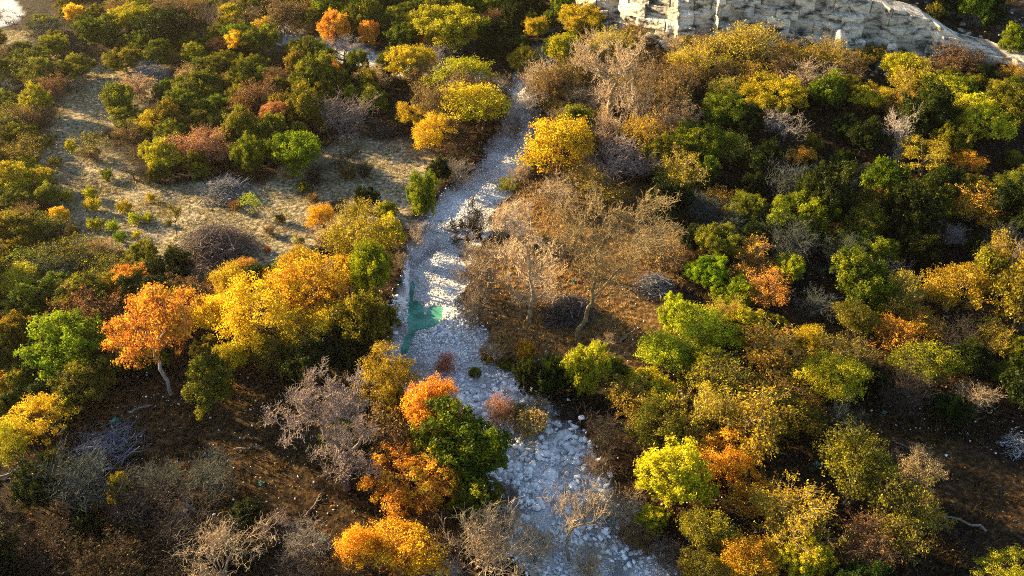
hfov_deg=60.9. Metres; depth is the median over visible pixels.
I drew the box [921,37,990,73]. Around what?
thin leaved shrub
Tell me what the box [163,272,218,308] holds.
thin leaved shrub
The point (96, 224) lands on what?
bush
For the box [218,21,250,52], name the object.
juniper
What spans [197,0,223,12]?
juniper
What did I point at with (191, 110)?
juniper
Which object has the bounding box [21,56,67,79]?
juniper
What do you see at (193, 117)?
juniper
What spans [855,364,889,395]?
juniper
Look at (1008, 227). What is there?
twiggy shrub
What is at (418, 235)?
twiggy shrub
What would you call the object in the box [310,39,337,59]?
juniper
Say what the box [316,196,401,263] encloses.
open crowned tree
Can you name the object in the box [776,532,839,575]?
tree
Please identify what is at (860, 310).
open crowned tree
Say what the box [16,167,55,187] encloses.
juniper
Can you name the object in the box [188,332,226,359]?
juniper
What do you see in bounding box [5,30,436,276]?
meadow grass
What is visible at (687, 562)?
open crowned tree
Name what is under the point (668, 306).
juniper
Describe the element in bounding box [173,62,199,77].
thin leaved shrub
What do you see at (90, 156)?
thin leaved shrub
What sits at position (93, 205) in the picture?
bush
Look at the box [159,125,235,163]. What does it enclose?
thin leaved shrub
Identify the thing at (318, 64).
juniper
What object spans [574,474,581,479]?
boulder
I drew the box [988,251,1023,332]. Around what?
open crowned tree
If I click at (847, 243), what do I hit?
twiggy shrub
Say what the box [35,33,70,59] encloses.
juniper
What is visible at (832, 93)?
juniper
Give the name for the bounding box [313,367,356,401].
thin leaved shrub
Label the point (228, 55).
juniper
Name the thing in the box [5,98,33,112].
leafy shrub
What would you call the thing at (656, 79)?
thin leaved shrub
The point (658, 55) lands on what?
thin leaved shrub
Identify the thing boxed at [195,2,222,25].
bare tree
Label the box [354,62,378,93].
leafy shrub
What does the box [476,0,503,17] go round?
juniper
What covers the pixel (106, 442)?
shrub
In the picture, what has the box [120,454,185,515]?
twiggy shrub
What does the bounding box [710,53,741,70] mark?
thin leaved shrub
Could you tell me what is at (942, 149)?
open crowned tree
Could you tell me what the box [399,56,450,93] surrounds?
thin leaved shrub
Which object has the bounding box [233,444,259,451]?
fallen log
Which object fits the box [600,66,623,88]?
twiggy shrub
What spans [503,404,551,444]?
bush
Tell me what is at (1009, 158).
leafy shrub
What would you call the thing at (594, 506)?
twiggy shrub
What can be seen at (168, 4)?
thin leaved shrub
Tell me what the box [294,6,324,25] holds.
juniper
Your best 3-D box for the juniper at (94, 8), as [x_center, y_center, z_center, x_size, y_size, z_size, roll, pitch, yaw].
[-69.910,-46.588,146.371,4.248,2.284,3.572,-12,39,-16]
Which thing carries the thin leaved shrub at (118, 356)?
on the ground at (954, 488)
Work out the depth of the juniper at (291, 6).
146.67 m
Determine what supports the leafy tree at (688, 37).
on the ground at (954, 488)
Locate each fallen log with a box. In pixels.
[0,465,18,478]
[128,404,151,412]
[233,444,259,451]
[305,490,321,515]
[619,327,639,342]
[817,531,856,544]
[891,440,927,457]
[914,509,986,531]
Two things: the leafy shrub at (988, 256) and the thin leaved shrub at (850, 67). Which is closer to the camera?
the leafy shrub at (988, 256)
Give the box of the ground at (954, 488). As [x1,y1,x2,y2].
[0,0,1023,575]
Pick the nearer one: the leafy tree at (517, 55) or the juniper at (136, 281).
the juniper at (136, 281)
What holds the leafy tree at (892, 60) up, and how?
on the ground at (954, 488)
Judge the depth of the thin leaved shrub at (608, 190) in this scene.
97.72 m
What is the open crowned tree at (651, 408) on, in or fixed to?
on the ground at (954, 488)
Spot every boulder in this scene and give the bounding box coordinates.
[523,466,532,474]
[542,469,558,480]
[549,444,557,452]
[555,432,563,439]
[565,445,574,451]
[570,423,578,429]
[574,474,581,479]
[581,464,589,472]
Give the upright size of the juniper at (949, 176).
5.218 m
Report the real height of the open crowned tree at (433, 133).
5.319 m
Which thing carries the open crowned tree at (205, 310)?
on the ground at (954, 488)
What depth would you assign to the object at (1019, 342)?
77.19 m
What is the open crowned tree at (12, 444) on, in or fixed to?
on the ground at (954, 488)
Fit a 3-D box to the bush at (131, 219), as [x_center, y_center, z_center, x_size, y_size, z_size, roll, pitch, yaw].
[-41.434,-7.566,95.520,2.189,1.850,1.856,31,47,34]
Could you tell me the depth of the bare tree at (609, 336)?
76.50 m
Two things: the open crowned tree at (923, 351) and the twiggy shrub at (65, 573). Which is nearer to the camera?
the twiggy shrub at (65, 573)
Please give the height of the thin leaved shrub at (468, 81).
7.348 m
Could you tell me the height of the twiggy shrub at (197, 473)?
3.559 m
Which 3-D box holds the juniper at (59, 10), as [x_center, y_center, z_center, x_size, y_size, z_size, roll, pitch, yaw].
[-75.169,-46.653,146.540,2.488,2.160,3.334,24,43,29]
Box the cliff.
[565,0,1023,77]
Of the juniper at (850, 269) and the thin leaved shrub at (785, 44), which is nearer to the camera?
the juniper at (850, 269)
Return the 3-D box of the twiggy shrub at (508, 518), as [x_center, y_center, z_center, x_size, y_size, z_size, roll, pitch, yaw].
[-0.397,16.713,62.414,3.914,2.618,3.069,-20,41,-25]
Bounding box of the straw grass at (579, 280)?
[476,181,686,367]
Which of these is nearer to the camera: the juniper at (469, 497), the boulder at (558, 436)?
the juniper at (469, 497)
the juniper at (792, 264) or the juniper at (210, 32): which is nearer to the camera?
the juniper at (792, 264)
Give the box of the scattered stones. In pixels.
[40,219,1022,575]
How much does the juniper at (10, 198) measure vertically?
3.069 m
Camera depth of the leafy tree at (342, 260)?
82.88 m
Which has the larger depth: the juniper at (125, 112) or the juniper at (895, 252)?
the juniper at (125, 112)
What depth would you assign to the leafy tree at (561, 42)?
121.11 m
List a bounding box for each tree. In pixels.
[0,259,44,296]
[0,389,82,447]
[0,416,35,467]
[13,306,112,386]
[97,280,208,395]
[98,81,135,111]
[101,262,150,297]
[107,1,152,29]
[116,156,149,183]
[132,106,158,135]
[132,226,167,247]
[134,0,151,6]
[138,286,188,317]
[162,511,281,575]
[170,494,195,524]
[182,286,235,333]
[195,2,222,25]
[203,271,232,295]
[204,36,226,49]
[207,259,252,307]
[208,270,295,351]
[210,338,251,372]
[223,29,247,57]
[224,256,257,277]
[244,328,298,373]
[250,15,278,31]
[252,265,309,307]
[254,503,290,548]
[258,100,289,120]
[258,356,383,491]
[264,246,353,322]
[265,129,322,178]
[273,243,328,281]
[276,302,340,354]
[304,201,335,228]
[315,7,351,46]
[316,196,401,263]
[319,54,340,77]
[321,32,362,61]
[328,247,354,296]
[332,523,381,572]
[345,236,393,295]
[351,340,423,406]
[357,19,379,49]
[357,433,464,523]
[366,512,454,575]
[383,43,436,85]
[394,101,428,124]
[396,370,465,442]
[408,1,491,52]
[410,109,457,151]
[419,33,432,46]
[419,53,503,88]
[423,0,461,16]
[437,77,517,132]
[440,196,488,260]
[488,192,568,322]
[505,43,539,72]
[510,85,548,135]
[513,110,598,176]
[523,15,548,44]
[532,467,619,560]
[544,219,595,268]
[545,179,686,341]
[546,31,583,70]
[557,0,606,35]
[565,29,649,126]
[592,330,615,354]
[610,53,667,138]
[621,393,688,451]
[633,326,696,376]
[633,432,720,507]
[661,118,739,161]
[668,301,742,350]
[675,505,747,552]
[675,543,731,575]
[680,34,698,46]
[691,425,765,487]
[693,219,741,258]
[697,59,716,73]
[699,89,750,128]
[717,527,784,575]
[723,189,770,225]
[737,70,809,115]
[742,62,759,79]
[759,104,812,141]
[764,388,834,441]
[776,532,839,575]
[787,323,835,356]
[792,349,875,403]
[810,413,910,508]
[829,299,885,336]
[837,69,863,93]
[837,202,895,236]
[844,184,889,224]
[847,80,896,113]
[862,43,886,66]
[878,50,929,81]
[882,102,922,164]
[884,338,974,386]
[894,132,953,175]
[913,69,971,108]
[915,258,997,311]
[939,65,962,77]
[947,91,1019,141]
[950,147,987,171]
[959,172,997,199]
[970,543,1023,575]
[984,76,1023,127]
[986,78,1012,89]
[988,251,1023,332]
[990,168,1023,195]
[1005,238,1023,282]
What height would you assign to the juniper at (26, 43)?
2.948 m
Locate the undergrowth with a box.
[0,0,1023,575]
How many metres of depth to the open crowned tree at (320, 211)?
93.78 m
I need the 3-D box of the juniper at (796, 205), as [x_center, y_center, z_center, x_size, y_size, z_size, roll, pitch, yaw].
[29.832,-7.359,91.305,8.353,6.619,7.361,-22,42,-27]
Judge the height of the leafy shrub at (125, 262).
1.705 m
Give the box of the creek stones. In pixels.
[381,295,682,575]
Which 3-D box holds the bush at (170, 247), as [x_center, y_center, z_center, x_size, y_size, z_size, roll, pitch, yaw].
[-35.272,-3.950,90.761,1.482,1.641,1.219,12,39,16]
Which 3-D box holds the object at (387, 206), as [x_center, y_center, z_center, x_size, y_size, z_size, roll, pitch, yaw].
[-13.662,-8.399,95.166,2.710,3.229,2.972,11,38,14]
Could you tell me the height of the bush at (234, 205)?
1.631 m
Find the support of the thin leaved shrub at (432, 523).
on the ground at (954, 488)
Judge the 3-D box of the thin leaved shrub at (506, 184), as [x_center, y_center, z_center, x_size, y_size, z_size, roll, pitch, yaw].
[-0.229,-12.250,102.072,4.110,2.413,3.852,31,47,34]
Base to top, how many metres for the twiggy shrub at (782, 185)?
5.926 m
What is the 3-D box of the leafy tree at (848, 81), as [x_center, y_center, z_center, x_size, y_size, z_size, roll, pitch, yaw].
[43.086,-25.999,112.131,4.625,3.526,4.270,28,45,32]
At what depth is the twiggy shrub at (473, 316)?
81.14 m
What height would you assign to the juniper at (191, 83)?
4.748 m
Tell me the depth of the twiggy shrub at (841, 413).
68.40 m
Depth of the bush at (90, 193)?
99.26 m
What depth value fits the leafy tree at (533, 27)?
133.24 m
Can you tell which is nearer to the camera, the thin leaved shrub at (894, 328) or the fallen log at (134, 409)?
the fallen log at (134, 409)
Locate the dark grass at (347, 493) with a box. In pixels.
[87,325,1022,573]
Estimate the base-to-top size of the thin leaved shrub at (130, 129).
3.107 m
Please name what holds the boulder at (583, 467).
on the ground at (954, 488)
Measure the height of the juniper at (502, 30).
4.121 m
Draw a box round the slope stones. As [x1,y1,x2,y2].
[916,1,1023,37]
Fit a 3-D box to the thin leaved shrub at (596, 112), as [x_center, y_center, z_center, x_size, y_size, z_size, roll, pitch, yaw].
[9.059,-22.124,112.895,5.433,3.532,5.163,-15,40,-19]
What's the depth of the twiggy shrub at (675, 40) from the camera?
122.38 m
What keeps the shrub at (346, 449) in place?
on the ground at (954, 488)
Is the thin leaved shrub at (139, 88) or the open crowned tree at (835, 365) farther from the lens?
the thin leaved shrub at (139, 88)
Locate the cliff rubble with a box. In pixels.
[603,26,1023,92]
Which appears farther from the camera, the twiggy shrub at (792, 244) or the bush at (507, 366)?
the twiggy shrub at (792, 244)
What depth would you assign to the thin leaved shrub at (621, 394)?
70.61 m
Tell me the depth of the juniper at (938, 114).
103.33 m
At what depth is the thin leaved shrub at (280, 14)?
140.57 m
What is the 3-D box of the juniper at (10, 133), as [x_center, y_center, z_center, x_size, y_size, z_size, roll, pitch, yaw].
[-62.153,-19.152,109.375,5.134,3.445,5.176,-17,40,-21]
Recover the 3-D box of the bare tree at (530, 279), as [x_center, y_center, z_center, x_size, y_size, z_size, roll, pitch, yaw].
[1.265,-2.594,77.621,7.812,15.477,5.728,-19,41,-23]
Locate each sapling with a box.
[70,124,113,162]
[153,198,183,236]
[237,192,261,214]
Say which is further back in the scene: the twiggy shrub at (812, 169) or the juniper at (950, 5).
the juniper at (950, 5)
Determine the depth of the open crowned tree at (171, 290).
78.89 m
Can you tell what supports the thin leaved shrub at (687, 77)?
on the ground at (954, 488)
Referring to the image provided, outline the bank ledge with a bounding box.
[392,220,427,354]
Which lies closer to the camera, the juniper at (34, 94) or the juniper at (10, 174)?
the juniper at (10, 174)
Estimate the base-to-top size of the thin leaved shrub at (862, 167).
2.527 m
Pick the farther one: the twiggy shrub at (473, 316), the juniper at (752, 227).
the juniper at (752, 227)
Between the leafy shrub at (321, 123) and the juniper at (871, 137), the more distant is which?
the leafy shrub at (321, 123)
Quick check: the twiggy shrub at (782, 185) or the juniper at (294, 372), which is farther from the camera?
the twiggy shrub at (782, 185)
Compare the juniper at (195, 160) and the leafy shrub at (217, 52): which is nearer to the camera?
the juniper at (195, 160)
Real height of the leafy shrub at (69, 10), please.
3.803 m
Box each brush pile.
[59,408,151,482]
[124,59,167,82]
[163,213,262,277]
[194,172,256,208]
[367,122,403,141]
[538,290,601,334]
[631,269,680,301]
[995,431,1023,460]
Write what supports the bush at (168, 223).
on the ground at (954, 488)
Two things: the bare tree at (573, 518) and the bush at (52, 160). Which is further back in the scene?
the bush at (52, 160)
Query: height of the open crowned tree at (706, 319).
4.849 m
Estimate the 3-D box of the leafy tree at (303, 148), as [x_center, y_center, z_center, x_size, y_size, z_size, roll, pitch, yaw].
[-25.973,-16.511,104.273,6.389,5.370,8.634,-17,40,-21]
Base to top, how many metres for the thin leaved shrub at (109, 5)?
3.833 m
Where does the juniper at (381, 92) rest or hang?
on the ground at (954, 488)
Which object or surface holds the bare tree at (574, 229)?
on the ground at (954, 488)
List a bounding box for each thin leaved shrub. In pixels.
[0,41,17,58]
[0,54,44,81]
[0,73,15,84]
[0,105,36,132]
[0,128,60,161]
[0,357,40,380]
[0,368,10,394]
[1,102,61,126]
[1,242,66,284]
[1,511,102,575]
[3,206,67,244]
[9,197,41,220]
[14,69,56,89]
[32,67,75,99]
[32,231,115,273]
[39,232,86,253]
[44,282,132,345]
[49,523,162,575]
[72,245,137,287]
[77,0,106,5]
[77,143,100,162]
[83,236,116,255]
[98,0,132,16]
[107,328,149,367]
[110,119,151,144]
[114,71,161,99]
[142,561,204,575]
[145,103,156,111]
[146,0,186,17]
[152,0,181,7]
[157,270,184,287]
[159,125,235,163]
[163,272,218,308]
[165,51,189,65]
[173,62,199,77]
[175,0,210,21]
[183,122,222,149]
[208,0,249,13]
[215,524,278,575]
[226,73,282,116]
[227,14,254,24]
[239,0,309,33]
[256,44,285,64]
[258,64,292,87]
[258,78,285,96]
[274,163,301,179]
[280,19,320,38]
[294,547,391,575]
[300,0,310,11]
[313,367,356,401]
[324,379,370,424]
[339,390,421,471]
[351,60,396,88]
[355,160,374,178]
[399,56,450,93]
[399,496,468,549]
[409,78,459,130]
[417,84,446,111]
[432,348,460,380]
[438,109,473,145]
[443,61,491,121]
[452,138,487,174]
[479,5,508,28]
[481,385,516,430]
[482,71,517,108]
[493,173,524,194]
[522,66,569,110]
[535,50,608,95]
[540,97,566,117]
[552,161,630,207]
[573,103,600,131]
[581,115,633,161]
[582,22,635,68]
[591,366,665,434]
[605,73,640,99]
[607,516,659,557]
[611,47,657,79]
[613,107,668,163]
[619,21,647,41]
[619,62,686,103]
[622,59,699,117]
[628,27,657,46]
[631,56,677,85]
[634,47,650,59]
[641,47,669,64]
[644,93,707,133]
[649,142,715,199]
[656,59,710,99]
[658,376,749,447]
[663,32,727,81]
[672,31,717,63]
[678,344,780,422]
[693,183,738,214]
[703,74,744,96]
[703,292,745,345]
[704,44,733,57]
[704,58,747,88]
[705,16,805,68]
[705,375,804,470]
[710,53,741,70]
[716,470,780,530]
[719,127,753,164]
[726,53,792,94]
[731,232,779,285]
[733,264,795,311]
[733,313,830,409]
[746,468,854,561]
[766,45,802,79]
[769,43,803,64]
[774,38,797,56]
[785,145,820,163]
[787,32,867,73]
[804,324,887,391]
[813,53,873,78]
[827,501,917,572]
[846,47,877,70]
[850,86,896,111]
[856,162,870,178]
[860,469,941,564]
[868,310,931,363]
[874,268,932,318]
[881,85,918,118]
[885,55,940,96]
[887,438,949,494]
[894,477,960,535]
[897,299,956,343]
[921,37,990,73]
[921,60,944,75]
[944,181,1022,228]
[968,311,1020,358]
[969,224,1018,271]
[971,49,1008,69]
[994,58,1023,78]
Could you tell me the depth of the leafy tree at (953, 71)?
113.98 m
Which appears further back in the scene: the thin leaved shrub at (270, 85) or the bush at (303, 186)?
the thin leaved shrub at (270, 85)
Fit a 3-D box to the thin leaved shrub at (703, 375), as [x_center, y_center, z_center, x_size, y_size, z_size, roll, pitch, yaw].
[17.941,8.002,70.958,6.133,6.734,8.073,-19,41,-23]
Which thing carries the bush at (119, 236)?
on the ground at (954, 488)
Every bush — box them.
[45,155,61,167]
[59,189,72,201]
[64,137,79,153]
[64,222,81,235]
[81,184,99,198]
[82,195,101,212]
[85,216,103,230]
[97,167,112,181]
[104,217,120,232]
[111,230,128,243]
[114,197,135,214]
[128,209,143,225]
[129,230,143,239]
[142,211,152,222]
[145,192,157,202]
[165,220,172,225]
[165,243,180,250]
[228,197,241,210]
[261,223,276,234]
[273,212,286,223]
[290,232,305,246]
[295,180,310,193]
[478,343,498,365]
[495,355,507,369]
[502,360,512,370]
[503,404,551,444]
[508,399,528,417]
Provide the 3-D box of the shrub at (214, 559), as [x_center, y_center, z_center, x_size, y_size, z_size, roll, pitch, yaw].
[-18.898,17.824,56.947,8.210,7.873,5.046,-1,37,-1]
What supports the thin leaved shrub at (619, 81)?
on the ground at (954, 488)
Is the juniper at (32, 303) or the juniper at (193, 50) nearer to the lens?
the juniper at (32, 303)
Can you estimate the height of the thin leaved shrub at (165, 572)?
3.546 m
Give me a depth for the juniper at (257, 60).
126.31 m
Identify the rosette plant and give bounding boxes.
[109,416,119,424]
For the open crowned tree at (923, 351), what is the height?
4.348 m
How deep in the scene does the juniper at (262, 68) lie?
123.83 m
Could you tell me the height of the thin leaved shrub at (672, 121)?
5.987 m
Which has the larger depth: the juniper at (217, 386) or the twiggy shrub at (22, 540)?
the juniper at (217, 386)
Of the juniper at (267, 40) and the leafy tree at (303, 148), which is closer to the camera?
the leafy tree at (303, 148)
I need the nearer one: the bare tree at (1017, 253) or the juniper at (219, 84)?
the bare tree at (1017, 253)
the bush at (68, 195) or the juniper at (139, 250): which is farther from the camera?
the bush at (68, 195)
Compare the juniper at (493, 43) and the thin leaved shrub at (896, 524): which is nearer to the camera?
the thin leaved shrub at (896, 524)
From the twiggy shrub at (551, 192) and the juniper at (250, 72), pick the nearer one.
the twiggy shrub at (551, 192)
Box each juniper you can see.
[0,28,8,47]
[0,56,15,74]
[0,88,19,110]
[0,121,38,145]
[0,159,33,194]
[0,186,34,209]
[0,206,45,251]
[0,233,35,262]
[0,259,8,291]
[0,270,72,315]
[0,292,6,311]
[0,295,28,330]
[0,309,37,349]
[0,332,20,375]
[0,363,34,398]
[0,391,13,420]
[0,519,25,575]
[1,40,36,58]
[1,380,52,418]
[6,458,60,513]
[8,45,57,68]
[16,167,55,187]
[17,80,53,117]
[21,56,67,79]
[24,14,63,32]
[27,311,48,340]
[32,180,65,206]
[33,447,71,476]
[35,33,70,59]
[42,30,67,38]
[45,359,109,410]
[46,271,121,319]
[49,506,100,550]
[52,0,88,7]
[57,3,72,16]
[59,52,97,79]
[66,13,124,44]
[69,11,96,22]
[78,352,121,385]
[85,2,106,16]
[93,27,116,44]
[100,47,140,71]
[101,327,134,355]
[106,471,135,504]
[107,102,146,133]
[112,270,177,317]
[116,33,133,46]
[121,236,158,264]
[125,22,149,38]
[125,30,151,50]
[130,7,192,42]
[132,258,153,271]
[135,348,173,369]
[136,143,161,159]
[137,134,185,171]
[137,249,195,285]
[138,4,164,17]
[138,37,174,68]
[145,160,173,180]
[150,85,172,100]
[151,77,171,90]
[151,95,185,127]
[151,117,191,147]
[161,86,205,115]
[168,37,180,48]
[169,68,215,99]
[170,75,187,84]
[174,32,200,47]
[180,42,208,63]
[180,347,237,421]
[183,107,202,123]
[183,146,210,171]
[184,109,214,140]
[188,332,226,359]
[189,55,211,74]
[196,93,229,116]
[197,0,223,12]
[199,20,228,46]
[199,54,237,74]
[201,86,226,108]
[201,111,229,130]
[206,72,232,93]
[213,49,243,67]
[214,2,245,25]
[216,496,267,547]
[217,102,255,149]
[217,106,236,116]
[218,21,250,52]
[219,83,257,111]
[227,54,263,88]
[228,130,271,173]
[235,0,249,7]
[235,20,253,27]
[238,20,283,55]
[240,261,271,296]
[244,53,270,68]
[246,0,273,11]
[246,112,288,146]
[256,66,273,85]
[261,137,277,161]
[263,259,285,278]
[273,75,289,94]
[278,332,348,392]
[280,0,300,9]
[280,35,322,58]
[284,76,325,127]
[288,62,316,92]
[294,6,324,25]
[294,49,336,87]
[294,318,374,374]
[301,0,361,16]
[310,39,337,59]
[310,81,336,104]
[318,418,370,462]
[321,283,403,350]
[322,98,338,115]
[328,68,352,91]
[341,0,382,37]
[344,48,369,71]
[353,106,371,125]
[353,185,381,210]
[356,81,387,105]
[359,87,388,114]
[370,0,399,19]
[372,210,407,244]
[373,380,409,429]
[374,3,409,29]
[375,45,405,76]
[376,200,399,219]
[379,311,393,325]
[382,21,420,49]
[391,11,431,42]
[401,0,425,12]
[404,166,439,223]
[408,392,516,488]
[426,154,451,183]
[446,471,507,525]
[457,0,480,12]
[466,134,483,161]
[468,8,482,17]
[474,35,515,59]
[475,16,495,39]
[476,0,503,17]
[487,18,520,40]
[491,0,526,13]
[498,0,524,27]
[507,34,528,47]
[510,355,542,396]
[520,12,539,35]
[523,0,547,12]
[525,7,543,17]
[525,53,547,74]
[536,354,567,399]
[541,36,560,61]
[542,101,595,155]
[543,9,563,33]
[549,0,577,23]
[557,339,611,395]
[582,22,603,37]
[599,353,629,387]
[619,365,679,427]
[632,502,671,538]
[638,129,687,174]
[646,171,696,220]
[655,290,695,334]
[675,344,728,392]
[677,222,708,251]
[682,252,729,288]
[683,155,722,188]
[708,273,761,307]
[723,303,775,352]
[729,99,769,137]
[734,217,787,252]
[735,170,765,194]
[741,136,786,179]
[761,310,790,341]
[766,189,841,242]
[773,251,806,291]
[791,157,858,225]
[806,68,847,110]
[825,147,856,171]
[829,244,899,317]
[830,112,860,139]
[832,555,896,575]
[840,229,899,265]
[844,114,885,153]
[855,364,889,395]
[859,154,912,199]
[877,169,948,242]
[883,238,902,263]
[897,74,964,142]
[897,230,942,272]
[902,175,957,218]
[918,164,968,204]
[925,389,977,425]
[928,114,976,154]
[930,0,959,13]
[948,336,997,376]
[955,0,994,27]
[957,74,978,88]
[959,85,984,111]
[961,72,990,91]
[964,230,993,260]
[971,62,995,80]
[976,0,1007,11]
[979,3,1010,28]
[983,359,1020,387]
[987,173,1023,236]
[996,352,1023,418]
[997,21,1023,52]
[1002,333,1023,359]
[1005,74,1023,84]
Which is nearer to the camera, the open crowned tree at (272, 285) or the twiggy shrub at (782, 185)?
the open crowned tree at (272, 285)
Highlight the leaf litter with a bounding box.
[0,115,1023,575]
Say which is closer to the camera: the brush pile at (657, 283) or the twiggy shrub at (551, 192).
the brush pile at (657, 283)
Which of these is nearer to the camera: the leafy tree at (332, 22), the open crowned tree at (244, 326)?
the open crowned tree at (244, 326)
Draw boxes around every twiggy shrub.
[0,77,25,96]
[0,484,10,510]
[0,498,33,547]
[2,522,49,575]
[19,428,145,516]
[20,246,89,284]
[21,14,70,45]
[53,554,94,575]
[96,465,197,555]
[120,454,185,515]
[140,478,253,575]
[165,441,240,506]
[260,537,324,575]
[272,510,335,567]
[313,85,380,142]
[352,367,391,397]
[374,351,443,391]
[392,250,407,267]
[404,220,435,244]
[423,42,462,75]
[424,546,469,575]
[427,495,551,575]
[446,155,478,185]
[446,221,509,302]
[454,287,494,332]
[457,203,491,239]
[477,342,506,365]
[480,201,528,238]
[483,500,526,536]
[492,108,525,140]
[499,480,523,506]
[504,161,532,183]
[504,512,572,574]
[513,54,558,98]
[524,170,583,218]
[525,391,556,415]
[543,108,563,120]
[548,403,579,427]
[558,78,621,110]
[564,536,615,575]
[568,121,662,188]
[575,447,621,487]
[575,489,621,522]
[576,402,639,463]
[581,25,615,57]
[592,110,632,143]
[599,482,649,532]
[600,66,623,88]
[612,214,688,272]
[641,529,685,575]
[656,31,688,53]
[679,188,740,227]
[702,201,749,242]
[754,214,829,266]
[760,149,819,195]
[776,55,843,94]
[788,281,843,323]
[795,160,841,183]
[810,230,881,280]
[821,394,867,440]
[836,168,860,191]
[876,354,942,423]
[881,252,914,294]
[916,311,994,363]
[937,215,973,246]
[951,376,1007,424]
[975,230,1023,271]
[981,219,1023,250]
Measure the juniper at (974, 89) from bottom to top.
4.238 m
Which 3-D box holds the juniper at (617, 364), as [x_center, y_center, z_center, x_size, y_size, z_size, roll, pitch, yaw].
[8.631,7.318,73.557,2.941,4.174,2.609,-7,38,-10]
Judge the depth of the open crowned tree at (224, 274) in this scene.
80.80 m
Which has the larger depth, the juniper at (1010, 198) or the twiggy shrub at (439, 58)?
the twiggy shrub at (439, 58)
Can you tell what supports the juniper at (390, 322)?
on the ground at (954, 488)
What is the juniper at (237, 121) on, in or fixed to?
on the ground at (954, 488)
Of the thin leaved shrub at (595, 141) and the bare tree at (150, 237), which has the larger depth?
the thin leaved shrub at (595, 141)
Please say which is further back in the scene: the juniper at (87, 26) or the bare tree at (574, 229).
the juniper at (87, 26)
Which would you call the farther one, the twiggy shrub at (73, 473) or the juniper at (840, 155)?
the juniper at (840, 155)
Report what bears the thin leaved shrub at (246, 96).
on the ground at (954, 488)
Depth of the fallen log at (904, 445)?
69.41 m
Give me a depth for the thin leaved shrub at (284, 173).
102.55 m
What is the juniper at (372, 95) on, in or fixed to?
on the ground at (954, 488)
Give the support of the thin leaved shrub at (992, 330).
on the ground at (954, 488)
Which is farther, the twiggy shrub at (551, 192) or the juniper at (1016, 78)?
the juniper at (1016, 78)
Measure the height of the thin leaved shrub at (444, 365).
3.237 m
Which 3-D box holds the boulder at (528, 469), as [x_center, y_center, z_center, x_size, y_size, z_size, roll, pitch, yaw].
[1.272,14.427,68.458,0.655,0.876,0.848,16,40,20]
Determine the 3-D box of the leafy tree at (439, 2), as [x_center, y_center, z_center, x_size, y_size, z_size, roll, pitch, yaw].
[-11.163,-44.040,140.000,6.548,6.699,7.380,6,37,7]
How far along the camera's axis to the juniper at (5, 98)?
116.45 m
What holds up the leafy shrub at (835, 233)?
on the ground at (954, 488)
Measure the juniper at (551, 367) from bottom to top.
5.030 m
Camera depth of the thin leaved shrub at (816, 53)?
115.60 m
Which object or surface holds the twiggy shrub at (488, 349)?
on the ground at (954, 488)
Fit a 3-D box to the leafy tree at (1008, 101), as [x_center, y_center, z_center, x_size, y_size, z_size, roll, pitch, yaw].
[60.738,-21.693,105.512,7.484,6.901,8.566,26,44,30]
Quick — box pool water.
[400,281,443,357]
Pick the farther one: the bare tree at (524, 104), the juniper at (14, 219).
the bare tree at (524, 104)
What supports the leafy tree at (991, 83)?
on the ground at (954, 488)
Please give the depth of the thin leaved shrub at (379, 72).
122.81 m
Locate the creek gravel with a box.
[397,57,551,326]
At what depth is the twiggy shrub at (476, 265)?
81.92 m
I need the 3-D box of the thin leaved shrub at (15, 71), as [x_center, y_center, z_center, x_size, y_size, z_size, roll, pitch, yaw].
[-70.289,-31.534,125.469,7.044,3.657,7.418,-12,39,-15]
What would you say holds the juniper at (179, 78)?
on the ground at (954, 488)
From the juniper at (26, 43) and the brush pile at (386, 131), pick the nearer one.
the brush pile at (386, 131)
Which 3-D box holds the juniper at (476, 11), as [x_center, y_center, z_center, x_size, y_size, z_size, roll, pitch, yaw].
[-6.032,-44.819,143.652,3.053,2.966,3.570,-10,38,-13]
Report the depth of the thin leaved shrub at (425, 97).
116.16 m
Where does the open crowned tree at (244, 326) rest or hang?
on the ground at (954, 488)
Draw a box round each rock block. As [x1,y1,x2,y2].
[826,29,848,63]
[884,41,897,56]
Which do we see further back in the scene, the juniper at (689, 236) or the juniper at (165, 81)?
the juniper at (165, 81)
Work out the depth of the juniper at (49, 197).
97.29 m
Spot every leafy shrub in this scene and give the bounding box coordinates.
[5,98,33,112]
[11,154,36,167]
[31,164,47,169]
[38,133,53,146]
[44,205,71,224]
[62,3,86,21]
[116,258,132,269]
[125,42,143,58]
[171,48,181,53]
[185,39,205,49]
[191,166,210,180]
[209,49,220,55]
[262,245,271,252]
[268,88,296,123]
[282,44,304,74]
[287,120,308,135]
[305,191,319,203]
[313,222,343,250]
[314,115,327,132]
[339,163,357,179]
[340,61,352,73]
[342,84,359,100]
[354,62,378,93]
[381,241,391,249]
[467,366,481,377]
[514,338,537,358]
[550,371,579,397]
[675,89,694,109]
[804,132,824,151]
[819,226,847,255]
[925,1,945,17]
[965,243,1011,298]
[996,62,1009,74]
[1003,149,1023,166]
[1012,162,1023,183]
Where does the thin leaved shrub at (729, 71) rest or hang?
on the ground at (954, 488)
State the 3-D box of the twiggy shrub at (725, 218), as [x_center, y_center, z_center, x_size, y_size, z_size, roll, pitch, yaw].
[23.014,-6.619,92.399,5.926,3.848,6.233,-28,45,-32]
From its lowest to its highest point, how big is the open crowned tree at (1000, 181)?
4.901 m

